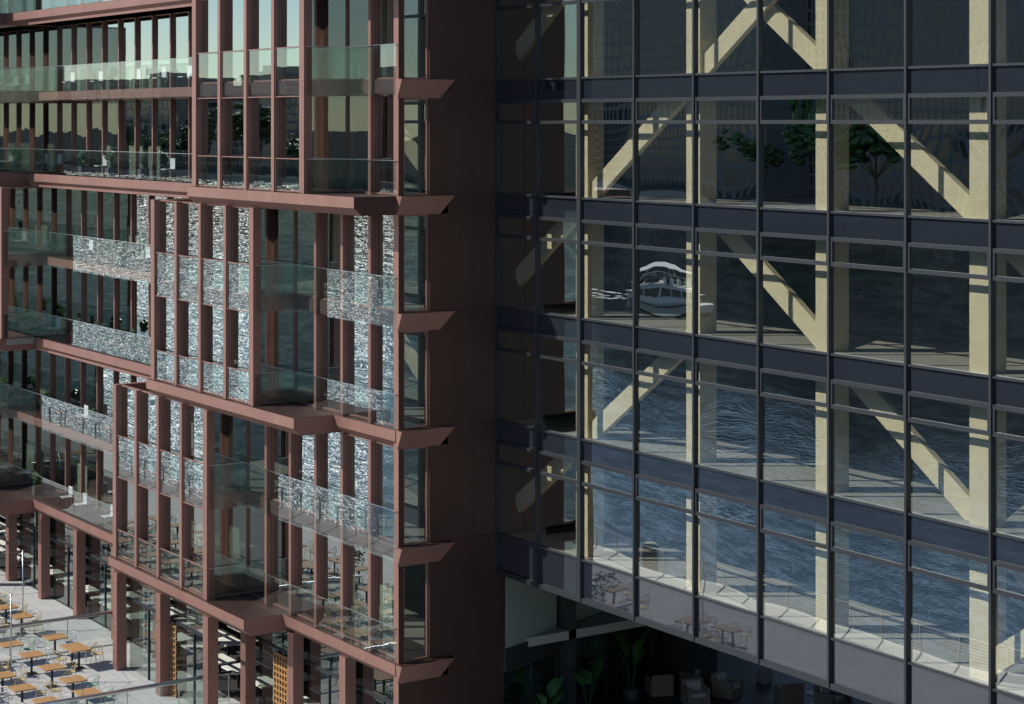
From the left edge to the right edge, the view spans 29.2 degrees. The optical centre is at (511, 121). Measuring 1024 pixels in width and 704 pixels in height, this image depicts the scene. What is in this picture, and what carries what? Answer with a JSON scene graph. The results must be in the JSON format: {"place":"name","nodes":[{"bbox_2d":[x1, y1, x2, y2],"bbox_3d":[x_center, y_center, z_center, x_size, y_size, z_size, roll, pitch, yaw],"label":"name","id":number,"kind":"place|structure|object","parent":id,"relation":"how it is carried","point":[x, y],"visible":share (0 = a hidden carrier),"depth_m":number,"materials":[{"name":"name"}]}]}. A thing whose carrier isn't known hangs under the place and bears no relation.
{"place":"outdoors","nodes":[
{"label":"outdoors","id":0,"kind":"place"},
{"bbox_2d":[0,570,239,703],"bbox_3d":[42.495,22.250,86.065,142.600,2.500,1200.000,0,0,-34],"label":"promenade paving","id":1,"kind":"structure","parent":0,"point":[134,673],"depth_m":76.49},
{"bbox_2d":[0,592,8,610],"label":"cafe chair","id":2,"kind":"object","parent":1,"relation":"on","point":[1,601],"visible":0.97,"depth_m":84.43,"materials":[{"name":"beige"}]},
{"bbox_2d":[0,689,8,703],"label":"cafe chair","id":3,"kind":"object","parent":1,"relation":"on","point":[4,698],"visible":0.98,"depth_m":70.06,"materials":[{"name":"white metal"}]},
{"bbox_2d":[0,657,9,671],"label":"cafe chair","id":4,"kind":"object","parent":1,"relation":"on","point":[4,667],"visible":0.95,"depth_m":74.17,"materials":[{"name":"beige metal"}]},
{"bbox_2d":[0,691,9,703],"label":"cafe chair","id":5,"kind":"object","parent":1,"relation":"on","point":[3,701],"visible":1,"depth_m":69.80,"materials":[{"name":"white metal"}]},
{"bbox_2d":[0,594,12,613],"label":"cafe chair","id":6,"kind":"object","parent":1,"relation":"on","point":[4,601],"visible":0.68,"depth_m":84.15,"materials":[{"name":"white"}]},
{"bbox_2d":[0,670,16,695],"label":"cafe table","id":7,"kind":"object","parent":1,"relation":"on","point":[6,674],"visible":0.85,"depth_m":72.12,"materials":[{"name":"brown wood"}]},
{"bbox_2d":[0,603,18,624],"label":"cafe table","id":8,"kind":"object","parent":1,"relation":"on","point":[4,607],"visible":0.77,"depth_m":82.27,"materials":[{"name":"brown wood"}]},
{"bbox_2d":[0,640,23,664],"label":"cafe table","id":9,"kind":"object","parent":1,"relation":"on","point":[15,643],"visible":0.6,"depth_m":76.42,"materials":[{"name":"brown wood"}]},
{"bbox_2d":[12,656,23,676],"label":"cafe chair","id":10,"kind":"object","parent":1,"relation":"on","point":[16,665],"visible":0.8,"depth_m":74.44,"materials":[{"name":"white metal"}]},
{"bbox_2d":[8,612,33,635],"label":"cafe table","id":11,"kind":"object","parent":1,"relation":"on","point":[21,616],"visible":0.89,"depth_m":80.75,"materials":[{"name":"brown wood"}]},
{"bbox_2d":[14,669,28,693],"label":"cafe chair","id":12,"kind":"object","parent":1,"relation":"on","point":[19,679],"visible":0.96,"depth_m":72.55,"materials":[{"name":"beige"}]},
{"bbox_2d":[7,683,36,702],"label":"cafe table","id":13,"kind":"object","parent":1,"relation":"on","point":[21,688],"visible":1,"depth_m":70.50,"materials":[{"name":"brown wood"}]},
{"bbox_2d":[16,602,28,623],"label":"cafe chair","id":14,"kind":"object","parent":1,"relation":"on","point":[20,611],"visible":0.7,"depth_m":82.65,"materials":[{"name":"beige"}]},
{"bbox_2d":[21,638,36,661],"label":"cafe chair","id":15,"kind":"object","parent":1,"relation":"on","point":[27,649],"visible":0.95,"depth_m":76.84,"materials":[{"name":"white"}]},
{"bbox_2d":[18,650,44,675],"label":"cafe table","id":16,"kind":"object","parent":1,"relation":"on","point":[31,655],"visible":0.96,"depth_m":74.89,"materials":[{"name":"brown wood"}]},
{"bbox_2d":[29,611,43,631],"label":"cafe chair","id":17,"kind":"object","parent":1,"relation":"on","point":[39,619],"visible":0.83,"depth_m":81.16,"materials":[{"name":"beige"}]},
{"bbox_2d":[33,638,46,656],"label":"cafe chair","id":18,"kind":"object","parent":1,"relation":"on","point":[39,646],"visible":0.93,"depth_m":77.11,"materials":[{"name":"white metal"}]},
{"bbox_2d":[35,681,47,697],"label":"cafe chair","id":19,"kind":"object","parent":1,"relation":"on","point":[41,692],"visible":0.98,"depth_m":70.92,"materials":[{"name":"beige metal"}]},
{"bbox_2d":[31,696,58,703],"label":"cafe table","id":20,"kind":"object","parent":1,"relation":"on","point":[44,699],"visible":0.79,"depth_m":69.03,"materials":[{"name":"brown wood"}]},
{"bbox_2d":[38,662,65,688],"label":"cafe table","id":21,"kind":"object","parent":1,"relation":"on","point":[52,667],"visible":0.89,"depth_m":73.17,"materials":[{"name":"brown wood"}]},
{"bbox_2d":[46,648,60,663],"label":"cafe chair","id":22,"kind":"object","parent":1,"relation":"on","point":[51,656],"visible":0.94,"depth_m":75.64,"materials":[{"name":"white metal"}]},
{"bbox_2d":[48,681,61,699],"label":"cafe chair","id":23,"kind":"object","parent":1,"relation":"on","point":[55,690],"visible":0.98,"depth_m":71.17,"materials":[{"name":"beige metal"}]},
{"bbox_2d":[43,633,67,655],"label":"cafe table","id":24,"kind":"object","parent":1,"relation":"on","point":[55,637],"visible":0.77,"depth_m":77.47,"materials":[{"name":"brown wood"}]},
{"bbox_2d":[54,650,67,669],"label":"cafe chair","id":25,"kind":"object","parent":1,"relation":"on","point":[60,659],"visible":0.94,"depth_m":75.25,"materials":[{"name":"beige metal"}]},
{"bbox_2d":[63,661,76,685],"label":"cafe chair","id":26,"kind":"object","parent":1,"relation":"on","point":[69,671],"visible":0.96,"depth_m":73.63,"materials":[{"name":"beige"}]},
{"bbox_2d":[63,632,76,654],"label":"cafe chair","id":27,"kind":"object","parent":1,"relation":"on","point":[70,641],"visible":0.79,"depth_m":77.84,"materials":[{"name":"white"}]},
{"bbox_2d":[58,675,87,698],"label":"cafe table","id":28,"kind":"object","parent":1,"relation":"on","point":[72,680],"visible":0.71,"depth_m":71.53,"materials":[{"name":"brown wood"}]},
{"bbox_2d":[59,642,91,669],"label":"cafe table","id":29,"kind":"object","parent":1,"relation":"on","point":[76,647],"visible":0.89,"depth_m":75.86,"materials":[{"name":"brown wood"}]},
{"bbox_2d":[72,687,100,703],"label":"cafe table","id":30,"kind":"object","parent":1,"relation":"on","point":[86,691],"visible":0.76,"depth_m":70.00,"materials":[{"name":"brown wood"}]},
{"bbox_2d":[84,641,96,663],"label":"cafe chair","id":31,"kind":"object","parent":1,"relation":"on","point":[93,650],"visible":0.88,"depth_m":76.55,"materials":[{"name":"beige metal"}]},
{"bbox_2d":[87,673,99,690],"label":"cafe chair","id":32,"kind":"object","parent":1,"relation":"on","point":[94,683],"visible":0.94,"depth_m":71.98,"materials":[{"name":"green"}]},
{"bbox_2d":[90,643,104,666],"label":"cafe chair","id":33,"kind":"object","parent":1,"relation":"on","point":[98,653],"visible":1,"depth_m":76.12,"materials":[{"name":"beige metal"}]},
{"bbox_2d":[0,544,199,682],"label":"festoon poles and cables","id":34,"kind":"object","parent":1,"relation":"on","point":[11,640],"visible":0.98,"depth_m":73.79,"materials":[{"name":"silver metal"}]},
{"bbox_2d":[100,685,113,703],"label":"cafe chair","id":35,"kind":"object","parent":1,"relation":"on","point":[110,696],"visible":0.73,"depth_m":70.42,"materials":[{"name":"white metal"}]},
{"bbox_2d":[0,610,231,703],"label":"terrace glass balustrades","id":36,"kind":"object","parent":1,"relation":"on","point":[130,689],"visible":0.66,"depth_m":70.05,"materials":[{"name":"metal"}]},
{"bbox_2d":[0,0,716,703],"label":"building","id":37,"kind":"structure","parent":1,"relation":"on","point":[256,480],"depth_m":67.14,"materials":[{"name":"brown glass"}]},
{"bbox_2d":[19,65,191,527],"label":"balcony planters and chairs","id":38,"kind":"object","parent":37,"relation":"on","point":[121,258],"visible":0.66,"depth_m":82.21,"materials":[{"name":"white"}]},
{"bbox_2d":[396,79,454,683],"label":"maroon wall ledges","id":39,"kind":"object","parent":37,"relation":"attached to","point":[425,436],"visible":1,"depth_m":60.77,"materials":[{"name":"brown metal"}]},
{"bbox_2d":[495,0,1023,703],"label":"glass office building","id":40,"kind":"structure","parent":37,"relation":"attached to","point":[759,332],"depth_m":51.69,"materials":[{"name":"grey"}]},
{"bbox_2d":[356,650,865,703],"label":"passage pavement","id":41,"kind":"structure","parent":0,"point":[754,692],"depth_m":68.69,"materials":[{"name":"concrete"}]},
{"bbox_2d":[504,664,548,703],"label":"bird of paradise plant","id":42,"kind":"object","parent":41,"relation":"on","point":[522,683],"visible":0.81,"depth_m":65.28,"materials":[{"name":"green plant"}]},
{"bbox_2d":[522,676,563,703],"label":"bird of paradise plant","id":43,"kind":"object","parent":41,"relation":"on","point":[553,685],"visible":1,"depth_m":63.58,"materials":[{"name":"green plant"}]},
{"bbox_2d":[576,641,590,697],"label":"bird of paradise plant","id":44,"kind":"object","parent":41,"relation":"on","point":[578,654],"visible":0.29,"depth_m":67.14,"materials":[{"name":"green plant"}]},
{"bbox_2d":[572,658,607,703],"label":"bird of paradise plant","id":45,"kind":"object","parent":41,"relation":"on","point":[582,676],"visible":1,"depth_m":65.04,"materials":[{"name":"green plant"}]},
{"bbox_2d":[601,626,652,702],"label":"bird of paradise plant","id":46,"kind":"object","parent":41,"relation":"on","point":[630,693],"visible":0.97,"depth_m":67.23,"materials":[{"name":"green plant"}]},
{"bbox_2d":[645,673,673,697],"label":"wicker armchair","id":47,"kind":"object","parent":41,"relation":"on","point":[661,685],"visible":1,"depth_m":67.67,"materials":[{"name":"grey"}]},
{"bbox_2d":[504,577,871,703],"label":"passage walls","id":48,"kind":"structure","parent":41,"relation":"on","point":[530,611],"depth_m":64.34,"materials":[{"name":"grey concrete"}]},
{"bbox_2d":[679,669,701,687],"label":"wicker armchair","id":49,"kind":"object","parent":41,"relation":"on","point":[684,674],"visible":0.35,"depth_m":68.49,"materials":[{"name":"brown"}]},
{"bbox_2d":[680,677,709,703],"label":"wicker armchair","id":50,"kind":"object","parent":41,"relation":"on","point":[695,690],"visible":1,"depth_m":66.75,"materials":[{"name":"grey"}]},
{"bbox_2d":[711,669,742,700],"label":"wicker armchair","id":51,"kind":"object","parent":41,"relation":"on","point":[725,685],"visible":1,"depth_m":67.62,"materials":[{"name":"brown wicker"}]},
{"bbox_2d":[756,664,771,684],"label":"flower pedestal","id":52,"kind":"object","parent":41,"relation":"on","point":[763,675],"visible":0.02,"depth_m":69.37,"materials":[{"name":"concrete"}]},
{"bbox_2d":[774,682,803,703],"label":"wicker armchair","id":53,"kind":"object","parent":41,"relation":"on","point":[790,693],"visible":1,"depth_m":66.61,"materials":[{"name":"grey"}]},
{"bbox_2d":[806,690,813,703],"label":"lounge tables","id":54,"kind":"object","parent":41,"relation":"on","point":[809,693],"visible":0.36,"depth_m":66.78,"materials":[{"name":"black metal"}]},
{"bbox_2d":[813,685,846,703],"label":"wicker armchair","id":55,"kind":"object","parent":41,"relation":"on","point":[823,695],"visible":0.83,"depth_m":66.18,"materials":[{"name":"grey"}]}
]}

